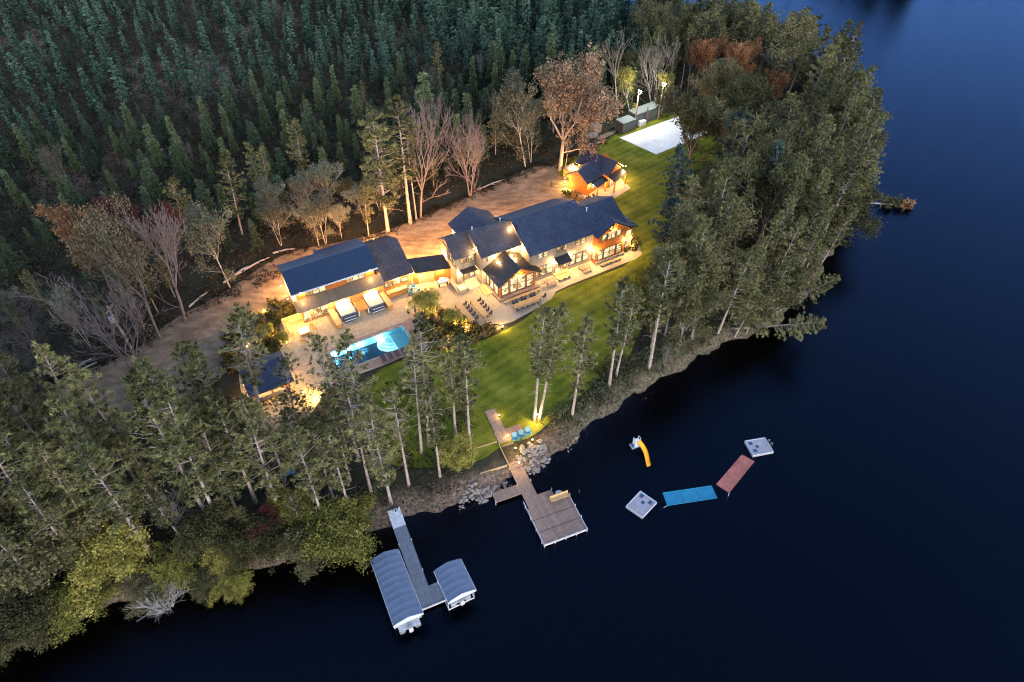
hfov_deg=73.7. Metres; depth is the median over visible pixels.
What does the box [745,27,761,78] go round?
pine tree
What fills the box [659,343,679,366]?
dead tree
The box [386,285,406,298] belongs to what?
bar counter
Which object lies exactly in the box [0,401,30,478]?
pine tree
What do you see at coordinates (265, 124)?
spruce tree
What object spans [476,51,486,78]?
dead tree
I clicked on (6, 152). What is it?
spruce tree
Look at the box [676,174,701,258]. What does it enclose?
pine tree
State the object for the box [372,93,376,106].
spruce tree
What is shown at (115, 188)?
spruce tree
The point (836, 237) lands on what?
pine tree
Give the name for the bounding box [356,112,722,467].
lawn
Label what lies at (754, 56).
pine tree
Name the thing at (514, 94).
birch tree
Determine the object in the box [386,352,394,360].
pool lounger
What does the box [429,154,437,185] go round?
pine tree
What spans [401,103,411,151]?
spruce tree
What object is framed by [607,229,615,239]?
window
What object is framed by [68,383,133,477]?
pine tree
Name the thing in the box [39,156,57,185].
spruce tree
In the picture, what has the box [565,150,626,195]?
cabin
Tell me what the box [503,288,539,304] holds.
bench
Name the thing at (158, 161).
spruce tree
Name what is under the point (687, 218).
leafy tree
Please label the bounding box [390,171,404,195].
leafy tree
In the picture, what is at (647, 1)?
leafy tree
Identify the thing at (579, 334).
pine tree
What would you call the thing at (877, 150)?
pine tree
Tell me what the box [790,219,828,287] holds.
pine tree
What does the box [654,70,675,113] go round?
yellow tree
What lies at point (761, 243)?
pine tree
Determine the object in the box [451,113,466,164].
spruce tree
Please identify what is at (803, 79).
green shrub
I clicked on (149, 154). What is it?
spruce tree
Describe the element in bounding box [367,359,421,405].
dark lawn strip
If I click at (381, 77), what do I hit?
spruce tree
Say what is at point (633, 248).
garden shrub
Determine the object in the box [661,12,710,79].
leafy tree
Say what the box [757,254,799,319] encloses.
pine tree
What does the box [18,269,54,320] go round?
pine tree
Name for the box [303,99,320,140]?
spruce tree
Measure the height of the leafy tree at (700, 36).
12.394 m
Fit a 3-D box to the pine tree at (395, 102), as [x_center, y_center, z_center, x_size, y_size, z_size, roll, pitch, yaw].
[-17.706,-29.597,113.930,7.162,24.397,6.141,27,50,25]
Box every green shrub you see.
[0,469,108,578]
[0,477,113,604]
[0,510,14,525]
[0,536,62,606]
[0,580,71,656]
[0,590,51,671]
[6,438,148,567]
[116,571,171,620]
[165,497,241,565]
[179,558,227,604]
[223,509,288,575]
[249,313,265,324]
[274,518,339,584]
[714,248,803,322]
[728,256,806,314]
[791,55,841,90]
[798,59,870,95]
[799,173,847,226]
[802,77,868,116]
[805,127,867,166]
[806,87,868,123]
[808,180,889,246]
[821,131,870,166]
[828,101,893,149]
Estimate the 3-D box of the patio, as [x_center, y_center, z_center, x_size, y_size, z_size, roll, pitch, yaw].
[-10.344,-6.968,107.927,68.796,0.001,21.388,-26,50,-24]
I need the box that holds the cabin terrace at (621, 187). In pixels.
[582,178,629,197]
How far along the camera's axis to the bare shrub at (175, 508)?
77.54 m
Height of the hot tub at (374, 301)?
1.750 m
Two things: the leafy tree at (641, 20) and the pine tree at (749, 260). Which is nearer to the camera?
the pine tree at (749, 260)
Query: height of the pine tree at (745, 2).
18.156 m
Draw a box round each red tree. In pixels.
[88,194,185,271]
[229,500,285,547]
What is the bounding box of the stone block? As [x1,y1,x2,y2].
[587,132,597,138]
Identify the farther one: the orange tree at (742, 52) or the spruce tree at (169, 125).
the orange tree at (742, 52)
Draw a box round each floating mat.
[663,485,716,506]
[716,455,753,495]
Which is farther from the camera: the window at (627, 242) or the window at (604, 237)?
the window at (627, 242)
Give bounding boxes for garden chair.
[410,282,415,290]
[511,432,518,440]
[518,431,524,438]
[524,426,531,436]
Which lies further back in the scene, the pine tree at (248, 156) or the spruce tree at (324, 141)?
the spruce tree at (324, 141)
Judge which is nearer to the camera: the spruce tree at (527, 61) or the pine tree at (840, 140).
the pine tree at (840, 140)
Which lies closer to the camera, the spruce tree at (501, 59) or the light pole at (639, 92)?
the light pole at (639, 92)
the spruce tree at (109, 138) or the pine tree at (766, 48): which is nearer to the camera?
the spruce tree at (109, 138)
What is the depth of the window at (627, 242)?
115.55 m
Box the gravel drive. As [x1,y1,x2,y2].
[55,165,584,439]
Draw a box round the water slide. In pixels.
[629,436,650,466]
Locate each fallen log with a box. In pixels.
[188,291,207,307]
[243,257,269,270]
[273,248,294,253]
[478,179,503,189]
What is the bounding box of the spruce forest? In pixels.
[0,0,642,140]
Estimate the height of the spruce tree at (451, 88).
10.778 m
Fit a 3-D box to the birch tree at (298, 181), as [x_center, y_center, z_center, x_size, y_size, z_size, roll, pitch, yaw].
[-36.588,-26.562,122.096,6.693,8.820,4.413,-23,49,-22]
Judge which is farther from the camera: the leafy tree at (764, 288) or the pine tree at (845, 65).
the pine tree at (845, 65)
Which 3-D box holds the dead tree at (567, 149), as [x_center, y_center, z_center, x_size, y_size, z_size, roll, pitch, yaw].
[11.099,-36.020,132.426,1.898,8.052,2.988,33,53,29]
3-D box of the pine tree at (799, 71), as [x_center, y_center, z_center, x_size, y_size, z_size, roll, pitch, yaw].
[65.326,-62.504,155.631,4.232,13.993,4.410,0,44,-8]
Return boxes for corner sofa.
[281,313,302,336]
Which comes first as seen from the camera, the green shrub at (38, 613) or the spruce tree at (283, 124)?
the green shrub at (38, 613)
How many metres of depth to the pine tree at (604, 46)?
155.66 m
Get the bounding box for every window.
[306,291,312,296]
[312,288,319,294]
[312,307,321,317]
[319,286,325,291]
[320,304,329,314]
[346,277,352,282]
[385,281,392,287]
[393,278,400,285]
[401,276,407,282]
[460,257,466,263]
[468,254,473,261]
[486,274,489,285]
[490,279,493,290]
[494,284,497,294]
[501,281,508,295]
[510,274,524,292]
[526,272,533,286]
[539,265,545,276]
[546,262,552,273]
[568,254,575,265]
[575,252,581,262]
[582,249,588,260]
[591,248,595,260]
[597,249,602,260]
[601,234,606,241]
[603,244,615,257]
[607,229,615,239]
[615,242,622,253]
[616,229,621,236]
[624,238,630,246]
[625,228,631,236]
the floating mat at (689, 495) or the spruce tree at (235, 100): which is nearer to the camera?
the floating mat at (689, 495)
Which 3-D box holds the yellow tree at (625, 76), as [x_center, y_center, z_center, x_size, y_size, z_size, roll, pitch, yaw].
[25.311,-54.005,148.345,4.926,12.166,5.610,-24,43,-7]
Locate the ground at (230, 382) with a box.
[0,0,846,656]
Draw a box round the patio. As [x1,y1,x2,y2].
[239,245,641,431]
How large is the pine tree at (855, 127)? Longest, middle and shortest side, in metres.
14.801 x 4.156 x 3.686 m
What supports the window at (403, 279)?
in the guest house at (319, 283)
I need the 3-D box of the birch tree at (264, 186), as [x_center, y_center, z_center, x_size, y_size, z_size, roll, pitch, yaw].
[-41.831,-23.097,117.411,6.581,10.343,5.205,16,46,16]
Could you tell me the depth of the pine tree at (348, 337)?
70.01 m
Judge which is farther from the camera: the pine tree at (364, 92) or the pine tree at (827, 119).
the pine tree at (364, 92)
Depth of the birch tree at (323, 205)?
112.86 m
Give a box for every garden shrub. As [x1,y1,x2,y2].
[217,351,233,361]
[219,333,238,344]
[219,355,232,367]
[226,357,240,372]
[257,337,270,345]
[262,335,272,346]
[264,308,278,318]
[265,297,273,307]
[267,341,282,354]
[269,318,279,326]
[269,337,278,347]
[273,300,287,310]
[275,310,283,320]
[277,301,289,309]
[283,307,295,314]
[286,302,294,310]
[428,333,441,339]
[430,339,444,350]
[434,324,447,333]
[435,308,447,316]
[440,322,448,337]
[445,325,459,338]
[457,324,465,334]
[463,314,471,327]
[468,324,480,334]
[468,332,480,344]
[477,326,492,337]
[481,320,493,327]
[560,189,573,198]
[570,189,578,198]
[629,244,638,250]
[632,235,640,246]
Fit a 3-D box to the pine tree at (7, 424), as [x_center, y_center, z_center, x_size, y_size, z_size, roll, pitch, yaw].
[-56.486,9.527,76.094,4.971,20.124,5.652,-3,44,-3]
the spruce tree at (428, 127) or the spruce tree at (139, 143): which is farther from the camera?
the spruce tree at (139, 143)
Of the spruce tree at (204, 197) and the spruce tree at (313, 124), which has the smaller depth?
the spruce tree at (204, 197)
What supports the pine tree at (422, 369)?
on the lawn at (506, 387)
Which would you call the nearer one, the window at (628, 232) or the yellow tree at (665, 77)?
the window at (628, 232)
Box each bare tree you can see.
[12,267,163,378]
[105,304,131,348]
[116,199,187,320]
[404,92,453,217]
[426,105,488,196]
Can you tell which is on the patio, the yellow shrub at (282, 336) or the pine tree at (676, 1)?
the yellow shrub at (282, 336)
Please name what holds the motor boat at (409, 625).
on the lake
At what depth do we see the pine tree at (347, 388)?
71.34 m
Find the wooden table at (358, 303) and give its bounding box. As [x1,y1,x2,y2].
[352,297,368,315]
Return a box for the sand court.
[620,116,706,153]
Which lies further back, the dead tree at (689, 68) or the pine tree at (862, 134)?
the dead tree at (689, 68)
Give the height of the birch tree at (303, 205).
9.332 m
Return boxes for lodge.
[437,196,638,301]
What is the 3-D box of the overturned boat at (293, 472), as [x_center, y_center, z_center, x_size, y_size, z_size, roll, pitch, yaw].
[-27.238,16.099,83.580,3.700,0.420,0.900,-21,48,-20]
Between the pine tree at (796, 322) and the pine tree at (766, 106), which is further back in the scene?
the pine tree at (766, 106)
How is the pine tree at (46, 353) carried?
on the ground at (230, 382)
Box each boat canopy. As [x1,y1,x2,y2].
[370,549,423,628]
[434,559,475,609]
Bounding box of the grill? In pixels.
[435,277,448,287]
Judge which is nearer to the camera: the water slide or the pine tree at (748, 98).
the water slide
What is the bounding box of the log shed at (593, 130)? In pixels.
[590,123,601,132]
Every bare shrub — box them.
[127,578,194,621]
[150,487,189,532]
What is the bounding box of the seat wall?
[449,280,460,294]
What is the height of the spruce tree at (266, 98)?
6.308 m
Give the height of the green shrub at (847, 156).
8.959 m
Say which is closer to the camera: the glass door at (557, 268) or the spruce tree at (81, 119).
the glass door at (557, 268)
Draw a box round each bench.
[328,309,342,328]
[379,291,392,309]
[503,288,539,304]
[557,274,570,281]
[600,257,620,266]
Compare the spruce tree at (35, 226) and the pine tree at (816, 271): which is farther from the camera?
the spruce tree at (35, 226)
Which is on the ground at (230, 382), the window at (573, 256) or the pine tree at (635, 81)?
the pine tree at (635, 81)
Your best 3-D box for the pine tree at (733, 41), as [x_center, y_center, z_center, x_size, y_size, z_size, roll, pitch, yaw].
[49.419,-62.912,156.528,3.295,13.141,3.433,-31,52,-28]
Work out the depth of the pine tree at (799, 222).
99.44 m
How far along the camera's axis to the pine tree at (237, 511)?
75.25 m
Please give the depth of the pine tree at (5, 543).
66.38 m
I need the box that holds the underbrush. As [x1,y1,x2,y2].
[0,0,829,599]
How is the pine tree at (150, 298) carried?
on the ground at (230, 382)
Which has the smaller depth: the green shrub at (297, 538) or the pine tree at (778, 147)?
the green shrub at (297, 538)
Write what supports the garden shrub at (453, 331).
on the planting bed at (436, 317)
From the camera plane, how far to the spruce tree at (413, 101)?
147.30 m
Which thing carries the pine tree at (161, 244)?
on the ground at (230, 382)
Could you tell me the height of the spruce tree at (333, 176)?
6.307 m
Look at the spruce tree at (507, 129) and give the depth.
139.53 m
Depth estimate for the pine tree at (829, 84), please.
137.69 m
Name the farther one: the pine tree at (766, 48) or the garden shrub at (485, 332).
the pine tree at (766, 48)
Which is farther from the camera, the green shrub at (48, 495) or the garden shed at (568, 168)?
the garden shed at (568, 168)
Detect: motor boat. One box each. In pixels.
[397,615,420,634]
[450,592,470,607]
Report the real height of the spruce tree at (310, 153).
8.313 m
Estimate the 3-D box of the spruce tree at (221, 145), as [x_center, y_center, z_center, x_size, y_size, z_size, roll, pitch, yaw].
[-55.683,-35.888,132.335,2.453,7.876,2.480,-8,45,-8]
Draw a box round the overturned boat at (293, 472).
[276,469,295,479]
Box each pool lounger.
[380,354,387,362]
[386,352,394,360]
[393,350,401,358]
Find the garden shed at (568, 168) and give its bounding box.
[563,164,577,178]
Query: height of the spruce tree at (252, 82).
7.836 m
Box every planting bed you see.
[222,300,285,358]
[422,306,501,349]
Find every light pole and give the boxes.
[635,90,641,126]
[657,82,665,119]
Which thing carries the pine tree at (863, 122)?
on the ground at (230, 382)
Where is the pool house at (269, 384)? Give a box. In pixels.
[236,351,295,403]
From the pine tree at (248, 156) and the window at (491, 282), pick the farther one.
the pine tree at (248, 156)
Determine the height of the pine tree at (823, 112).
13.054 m
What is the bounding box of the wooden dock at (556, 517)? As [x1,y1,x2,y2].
[485,408,587,547]
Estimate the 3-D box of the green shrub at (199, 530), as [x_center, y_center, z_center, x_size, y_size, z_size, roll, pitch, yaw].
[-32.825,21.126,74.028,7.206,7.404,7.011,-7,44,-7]
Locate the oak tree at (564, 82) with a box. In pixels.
[533,40,624,170]
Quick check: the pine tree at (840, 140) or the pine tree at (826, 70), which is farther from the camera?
the pine tree at (826, 70)
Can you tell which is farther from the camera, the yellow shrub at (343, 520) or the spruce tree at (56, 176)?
the spruce tree at (56, 176)
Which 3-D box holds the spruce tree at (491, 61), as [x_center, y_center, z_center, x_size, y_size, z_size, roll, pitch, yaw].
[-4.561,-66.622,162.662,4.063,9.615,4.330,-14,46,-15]
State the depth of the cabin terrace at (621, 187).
130.50 m
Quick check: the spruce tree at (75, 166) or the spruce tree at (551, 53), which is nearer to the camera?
the spruce tree at (75, 166)
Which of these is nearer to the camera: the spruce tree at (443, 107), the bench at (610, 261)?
the bench at (610, 261)
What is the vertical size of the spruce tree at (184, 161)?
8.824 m
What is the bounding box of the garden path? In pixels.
[549,130,615,189]
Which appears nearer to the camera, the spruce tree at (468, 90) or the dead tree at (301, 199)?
the dead tree at (301, 199)
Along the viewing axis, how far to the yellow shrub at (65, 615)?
69.47 m
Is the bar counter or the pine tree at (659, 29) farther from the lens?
the pine tree at (659, 29)
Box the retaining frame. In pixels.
[473,441,506,473]
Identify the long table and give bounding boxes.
[454,301,474,322]
[469,298,488,318]
[512,294,542,309]
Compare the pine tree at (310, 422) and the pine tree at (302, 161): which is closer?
the pine tree at (310, 422)
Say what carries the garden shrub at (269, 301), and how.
on the side planting bed at (227, 342)
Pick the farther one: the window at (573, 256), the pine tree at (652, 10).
the pine tree at (652, 10)
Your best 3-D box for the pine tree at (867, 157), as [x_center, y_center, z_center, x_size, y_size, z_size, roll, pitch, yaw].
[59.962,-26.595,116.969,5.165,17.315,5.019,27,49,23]
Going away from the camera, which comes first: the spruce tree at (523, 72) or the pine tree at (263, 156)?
the pine tree at (263, 156)
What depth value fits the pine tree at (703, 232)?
93.17 m
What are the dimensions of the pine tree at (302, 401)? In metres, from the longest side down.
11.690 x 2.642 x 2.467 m
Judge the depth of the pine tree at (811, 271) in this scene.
109.34 m
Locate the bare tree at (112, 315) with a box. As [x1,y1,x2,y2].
[105,304,131,348]
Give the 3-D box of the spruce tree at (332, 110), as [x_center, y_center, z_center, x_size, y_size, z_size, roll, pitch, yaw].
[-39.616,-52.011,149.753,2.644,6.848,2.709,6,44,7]
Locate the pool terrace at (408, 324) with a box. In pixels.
[323,317,424,374]
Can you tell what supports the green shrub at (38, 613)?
on the ground at (230, 382)
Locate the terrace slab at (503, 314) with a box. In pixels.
[492,306,514,322]
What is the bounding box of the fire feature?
[457,284,466,293]
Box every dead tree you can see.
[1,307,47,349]
[8,337,44,371]
[286,179,314,231]
[417,88,443,136]
[461,109,484,151]
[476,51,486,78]
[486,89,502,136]
[564,136,573,166]
[596,29,633,118]
[630,37,672,101]
[656,35,680,103]
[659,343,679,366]
[684,46,699,92]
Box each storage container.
[615,115,635,133]
[628,101,662,125]
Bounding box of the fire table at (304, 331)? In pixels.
[298,326,309,336]
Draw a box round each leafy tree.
[31,201,133,293]
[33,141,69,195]
[52,205,145,329]
[53,191,162,338]
[331,176,356,203]
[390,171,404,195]
[420,65,441,102]
[509,125,528,147]
[603,46,642,88]
[626,0,681,63]
[634,0,685,35]
[639,240,736,335]
[648,11,693,71]
[650,0,701,48]
[651,82,723,176]
[653,241,734,357]
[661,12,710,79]
[664,196,765,287]
[679,29,713,79]
[684,1,765,63]
[684,177,739,219]
[686,56,747,122]
[694,96,769,171]
[694,158,747,225]
[699,0,744,17]
[704,71,780,130]
[711,149,818,248]
[718,0,764,57]
[723,133,796,222]
[741,93,813,134]
[744,5,829,86]
[758,97,824,155]
[763,120,840,214]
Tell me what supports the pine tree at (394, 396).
on the ground at (230, 382)
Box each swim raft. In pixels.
[626,491,656,518]
[744,437,773,456]
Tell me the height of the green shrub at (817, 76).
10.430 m
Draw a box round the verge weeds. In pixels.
[41,126,722,442]
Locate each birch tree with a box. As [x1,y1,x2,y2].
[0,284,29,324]
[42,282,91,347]
[178,199,242,287]
[252,176,286,229]
[254,197,296,245]
[285,168,320,206]
[290,195,331,245]
[302,187,334,243]
[305,158,343,203]
[323,203,351,236]
[340,181,377,216]
[364,170,392,210]
[458,138,483,172]
[489,66,537,166]
[514,100,545,162]
[526,97,547,125]
[546,99,558,133]
[556,103,577,120]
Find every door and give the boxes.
[302,310,312,322]
[554,262,566,272]
[615,121,622,132]
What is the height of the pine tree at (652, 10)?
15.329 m
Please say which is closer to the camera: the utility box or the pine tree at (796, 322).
the pine tree at (796, 322)
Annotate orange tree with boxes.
[686,33,728,97]
[723,37,766,80]
[764,68,790,117]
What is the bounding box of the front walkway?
[501,254,633,320]
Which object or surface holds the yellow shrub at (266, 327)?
on the side planting bed at (227, 342)
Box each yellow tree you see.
[613,65,636,109]
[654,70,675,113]
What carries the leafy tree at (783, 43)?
on the ground at (230, 382)
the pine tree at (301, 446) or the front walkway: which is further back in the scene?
the front walkway
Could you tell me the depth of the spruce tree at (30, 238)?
116.56 m
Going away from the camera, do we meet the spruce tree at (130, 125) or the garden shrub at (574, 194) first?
the garden shrub at (574, 194)
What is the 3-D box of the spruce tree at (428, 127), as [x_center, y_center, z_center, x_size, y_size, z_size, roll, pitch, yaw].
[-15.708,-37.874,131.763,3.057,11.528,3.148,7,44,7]
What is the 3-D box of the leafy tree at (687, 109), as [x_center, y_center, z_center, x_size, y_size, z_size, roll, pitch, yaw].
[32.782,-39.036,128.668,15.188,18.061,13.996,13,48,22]
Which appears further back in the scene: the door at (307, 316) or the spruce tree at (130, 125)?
the spruce tree at (130, 125)
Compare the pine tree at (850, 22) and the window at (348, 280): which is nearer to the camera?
the window at (348, 280)
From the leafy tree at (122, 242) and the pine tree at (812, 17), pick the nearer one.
the leafy tree at (122, 242)
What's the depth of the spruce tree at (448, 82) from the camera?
156.93 m
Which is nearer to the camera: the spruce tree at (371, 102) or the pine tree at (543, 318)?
the pine tree at (543, 318)
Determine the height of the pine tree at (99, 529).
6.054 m
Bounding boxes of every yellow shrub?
[36,565,119,647]
[62,508,154,621]
[144,530,201,593]
[198,526,246,578]
[206,564,254,608]
[254,322,273,340]
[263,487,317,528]
[270,330,288,345]
[291,488,384,575]
[404,287,442,318]
[434,431,480,471]
[441,307,465,326]
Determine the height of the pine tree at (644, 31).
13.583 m
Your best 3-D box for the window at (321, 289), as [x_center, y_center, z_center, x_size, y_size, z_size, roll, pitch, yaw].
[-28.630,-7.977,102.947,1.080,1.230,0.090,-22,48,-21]
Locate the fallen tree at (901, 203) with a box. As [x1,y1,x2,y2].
[870,193,916,209]
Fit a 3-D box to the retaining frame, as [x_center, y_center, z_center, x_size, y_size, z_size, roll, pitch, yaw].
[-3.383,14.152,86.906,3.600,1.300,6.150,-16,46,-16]
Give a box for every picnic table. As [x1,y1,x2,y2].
[542,277,557,286]
[577,263,592,272]
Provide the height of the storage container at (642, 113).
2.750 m
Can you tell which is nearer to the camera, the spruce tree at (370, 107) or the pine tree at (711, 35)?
the spruce tree at (370, 107)
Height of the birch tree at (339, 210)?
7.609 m
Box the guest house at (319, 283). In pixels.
[276,235,413,322]
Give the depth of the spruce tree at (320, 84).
157.88 m
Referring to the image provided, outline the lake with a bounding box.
[0,0,1023,681]
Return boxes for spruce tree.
[0,133,19,168]
[0,169,24,205]
[0,235,32,281]
[8,211,19,226]
[11,123,35,162]
[15,170,29,189]
[19,250,30,263]
[22,129,47,175]
[22,192,35,212]
[23,228,36,247]
[26,106,49,149]
[31,214,45,231]
[33,218,58,251]
[38,198,67,239]
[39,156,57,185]
[43,130,68,167]
[46,290,71,330]
[50,162,72,192]
[55,113,81,155]
[57,193,74,219]
[60,137,83,174]
[60,175,89,215]
[76,110,93,136]
[77,145,100,182]
[81,121,107,157]
[81,269,110,307]
[90,297,113,329]
[91,149,102,170]
[98,102,118,138]
[99,191,109,207]
[102,166,111,183]
[104,265,129,306]
[105,128,112,144]
[105,169,122,197]
[107,126,123,154]
[119,102,142,143]
[119,133,136,164]
[127,160,139,178]
[135,134,146,152]
[136,149,153,179]
[138,185,163,225]
[140,169,154,196]
[141,158,167,201]
[142,114,149,129]
[142,123,168,168]
[145,145,151,160]
[155,108,170,143]
[165,115,186,152]
[168,146,190,185]
[170,131,192,170]
[179,104,188,119]
[185,168,201,197]
[186,128,193,142]
[194,179,224,230]
[194,190,200,202]
[196,96,214,130]
[198,113,219,151]
[198,143,207,164]
[204,151,215,173]
[207,164,215,182]
[216,183,232,216]
[217,102,233,136]
[217,136,233,170]
[220,82,240,123]
[220,219,236,253]
[226,126,240,154]
[231,86,239,104]
[237,120,246,139]
[240,177,253,212]
[245,120,267,159]
[247,99,254,113]
[247,191,266,226]
[248,69,261,99]
[248,218,265,251]
[256,93,276,138]
[262,65,279,103]
[264,87,273,111]
[265,150,278,181]
[268,96,278,120]
[272,174,300,223]
[274,147,297,197]
[275,91,290,127]
[278,109,295,146]
[280,132,290,157]
[281,76,293,104]
[298,124,313,160]
[301,112,318,149]
[302,83,309,98]
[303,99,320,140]
[311,132,319,166]
[312,77,325,110]
[314,67,326,94]
[317,146,332,185]
[318,120,332,155]
[321,109,327,125]
[326,89,338,117]
[329,65,342,101]
[330,166,337,193]
[336,115,346,144]
[336,142,348,170]
[344,119,354,152]
[346,74,352,93]
[348,105,352,118]
[349,85,366,126]
[352,133,361,160]
[354,75,362,98]
[360,158,371,181]
[365,103,383,147]
[369,99,378,126]
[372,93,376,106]
[377,62,384,86]
[377,143,386,177]
[382,68,391,96]
[383,76,392,110]
[384,63,400,100]
[385,88,395,127]
[385,130,400,174]
[396,51,408,85]
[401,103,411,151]
[407,101,412,117]
[408,114,426,156]
[412,71,444,139]
[412,95,416,108]
[412,96,425,145]
[413,59,420,89]
[413,155,428,186]
[416,135,430,176]
[423,116,438,170]
[428,75,439,110]
[431,114,446,163]
[435,83,448,135]
[443,106,453,146]
[443,151,450,174]
[444,93,448,107]
[446,73,451,95]
[448,77,456,112]
[450,88,461,122]
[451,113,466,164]
[457,77,464,105]
[460,92,478,142]
[461,84,476,112]
[462,56,470,88]
[463,105,477,151]
[468,56,479,97]
[474,113,480,136]
[477,124,490,159]
[478,72,483,89]
[478,87,491,123]
[485,40,495,79]
[486,85,494,113]
[490,63,499,92]
[494,40,504,87]
[496,95,508,132]
[499,104,514,146]
[509,50,517,72]
[511,98,528,143]
[518,54,529,97]
[519,49,528,85]
[524,44,532,80]
[528,112,542,148]
[533,54,543,96]
[540,63,550,118]
[544,33,556,66]
[558,50,564,62]
[564,52,575,73]
[568,47,575,69]
[571,64,583,111]
[590,45,597,86]
[597,62,606,93]
[620,69,631,109]
[630,56,642,94]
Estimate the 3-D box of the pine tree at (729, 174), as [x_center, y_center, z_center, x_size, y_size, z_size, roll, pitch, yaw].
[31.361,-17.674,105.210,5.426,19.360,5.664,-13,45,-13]
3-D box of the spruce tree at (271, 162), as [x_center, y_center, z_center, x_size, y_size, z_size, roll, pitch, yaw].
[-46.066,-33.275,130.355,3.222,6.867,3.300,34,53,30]
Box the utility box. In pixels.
[638,119,646,126]
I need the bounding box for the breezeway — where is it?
[407,254,450,283]
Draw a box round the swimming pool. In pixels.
[327,324,410,371]
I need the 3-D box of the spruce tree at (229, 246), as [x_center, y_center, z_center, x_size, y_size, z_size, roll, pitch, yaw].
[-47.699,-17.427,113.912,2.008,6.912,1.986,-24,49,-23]
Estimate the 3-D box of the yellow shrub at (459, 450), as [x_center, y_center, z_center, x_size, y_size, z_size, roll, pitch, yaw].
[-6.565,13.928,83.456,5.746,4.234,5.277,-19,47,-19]
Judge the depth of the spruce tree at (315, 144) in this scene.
134.37 m
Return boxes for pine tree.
[0,352,52,435]
[0,377,63,472]
[0,391,43,473]
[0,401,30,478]
[0,429,49,518]
[0,522,49,593]
[4,303,28,337]
[6,471,84,552]
[9,428,67,488]
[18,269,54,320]
[24,439,90,511]
[27,400,90,470]
[32,340,89,438]
[41,392,135,510]
[55,422,147,539]
[58,542,88,570]
[62,439,155,559]
[63,362,153,490]
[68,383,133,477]
[91,522,111,538]
[119,436,166,504]
[120,367,216,516]
[126,380,183,468]
[131,263,157,311]
[131,355,197,465]
[131,472,181,536]
[145,412,182,473]
[146,381,222,527]
[151,224,170,261]
[152,253,175,297]
[161,175,193,255]
[169,338,207,437]
[171,395,224,491]
[180,340,225,459]
[191,417,245,508]
[197,385,245,470]
[203,389,257,504]
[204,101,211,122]
[215,149,249,234]
[216,309,269,430]
[223,301,272,429]
[230,393,291,505]
[233,505,250,527]
[242,140,264,200]
[253,400,286,479]
[255,145,273,204]
[271,351,305,433]
[272,393,296,460]
[276,404,317,490]
[282,426,328,518]
[284,490,308,526]
[286,117,308,189]
[292,397,320,440]
[297,414,342,499]
[299,333,347,451]
[315,423,353,506]
[317,393,353,481]
[318,327,383,475]
[325,361,364,457]
[335,377,376,491]
[346,391,399,504]
[354,105,411,231]
[357,80,367,116]
[357,181,374,235]
[376,385,410,486]
[382,93,421,224]
[398,338,429,453]
[401,130,418,219]
[403,311,443,447]
[416,382,446,477]
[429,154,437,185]
[430,41,444,83]
[433,335,465,439]
[450,334,485,446]
[486,112,502,154]
[525,301,562,421]
[538,301,573,419]
[561,313,599,416]
[599,41,608,77]
[603,276,637,386]
[609,51,622,89]
[615,285,647,376]
[617,65,623,97]
[631,70,639,103]
[638,26,648,59]
[640,33,654,84]
[642,7,657,65]
[647,195,685,255]
[647,244,685,368]
[648,284,671,349]
[650,24,667,83]
[650,26,662,92]
[651,21,662,79]
[651,46,664,99]
[658,143,693,216]
[662,26,683,73]
[667,34,681,91]
[670,0,680,12]
[676,8,690,67]
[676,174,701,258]
[680,23,695,89]
[680,174,697,204]
[681,213,715,277]
[682,217,718,288]
[683,4,700,67]
[691,254,718,339]
[693,25,710,86]
[695,0,704,28]
[697,0,717,69]
[699,164,727,220]
[704,167,736,239]
[707,14,728,80]
[708,22,729,72]
[709,195,740,288]
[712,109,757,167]
[714,0,730,35]
[716,120,748,181]
[717,244,761,333]
[720,23,740,63]
[721,37,735,94]
[722,0,740,60]
[726,156,751,240]
[727,125,754,192]
[728,184,757,255]
[729,247,765,319]
[730,0,753,44]
[731,203,754,259]
[731,289,765,337]
[731,311,826,341]
[735,1,761,46]
[737,93,753,113]
[742,8,761,62]
[744,307,759,333]
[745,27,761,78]
[748,35,760,81]
[753,32,771,83]
[753,236,767,268]
[754,139,789,234]
[754,211,783,260]
[755,2,774,61]
[757,16,777,71]
[757,102,772,135]
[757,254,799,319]
[766,273,840,314]
[768,13,798,70]
[768,189,806,256]
[770,193,797,256]
[773,59,791,74]
[773,215,807,268]
[774,173,833,263]
[777,91,798,118]
[778,94,801,124]
[778,118,812,205]
[779,267,807,310]
[781,199,827,267]
[786,14,822,82]
[786,24,817,102]
[786,50,810,96]
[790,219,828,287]
[793,166,831,226]
[793,193,834,253]
[794,192,823,236]
[798,114,835,200]
[799,5,811,17]
[800,42,838,112]
[802,23,832,87]
[802,142,843,206]
[802,261,823,292]
[804,13,817,81]
[804,68,835,122]
[806,60,834,111]
[806,87,825,127]
[806,229,831,266]
[806,261,817,279]
[807,102,829,155]
[808,91,832,138]
[808,119,839,164]
[815,86,836,127]
[817,203,861,269]
[818,135,844,189]
[821,41,855,101]
[824,60,851,106]
[824,74,848,114]
[825,35,841,65]
[825,159,862,228]
[826,19,853,54]
[826,123,859,165]
[827,138,857,183]
[828,227,843,250]
[830,211,853,237]
[831,124,850,151]
[831,158,863,214]
[833,30,845,60]
[834,70,867,129]
[834,88,859,137]
[836,20,862,66]
[838,35,852,66]
[838,122,873,175]
[838,164,873,220]
[845,68,861,86]
[846,42,863,75]
[848,118,867,150]
[849,140,885,198]
[850,64,878,104]
[850,96,881,133]
[851,86,880,129]
[851,112,888,171]
[855,87,884,138]
[860,142,886,186]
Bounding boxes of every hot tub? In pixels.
[335,298,356,322]
[363,290,384,313]
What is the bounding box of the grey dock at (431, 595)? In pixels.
[387,507,445,609]
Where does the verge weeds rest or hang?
on the ground at (230, 382)
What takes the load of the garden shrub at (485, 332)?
on the planting bed at (436, 317)

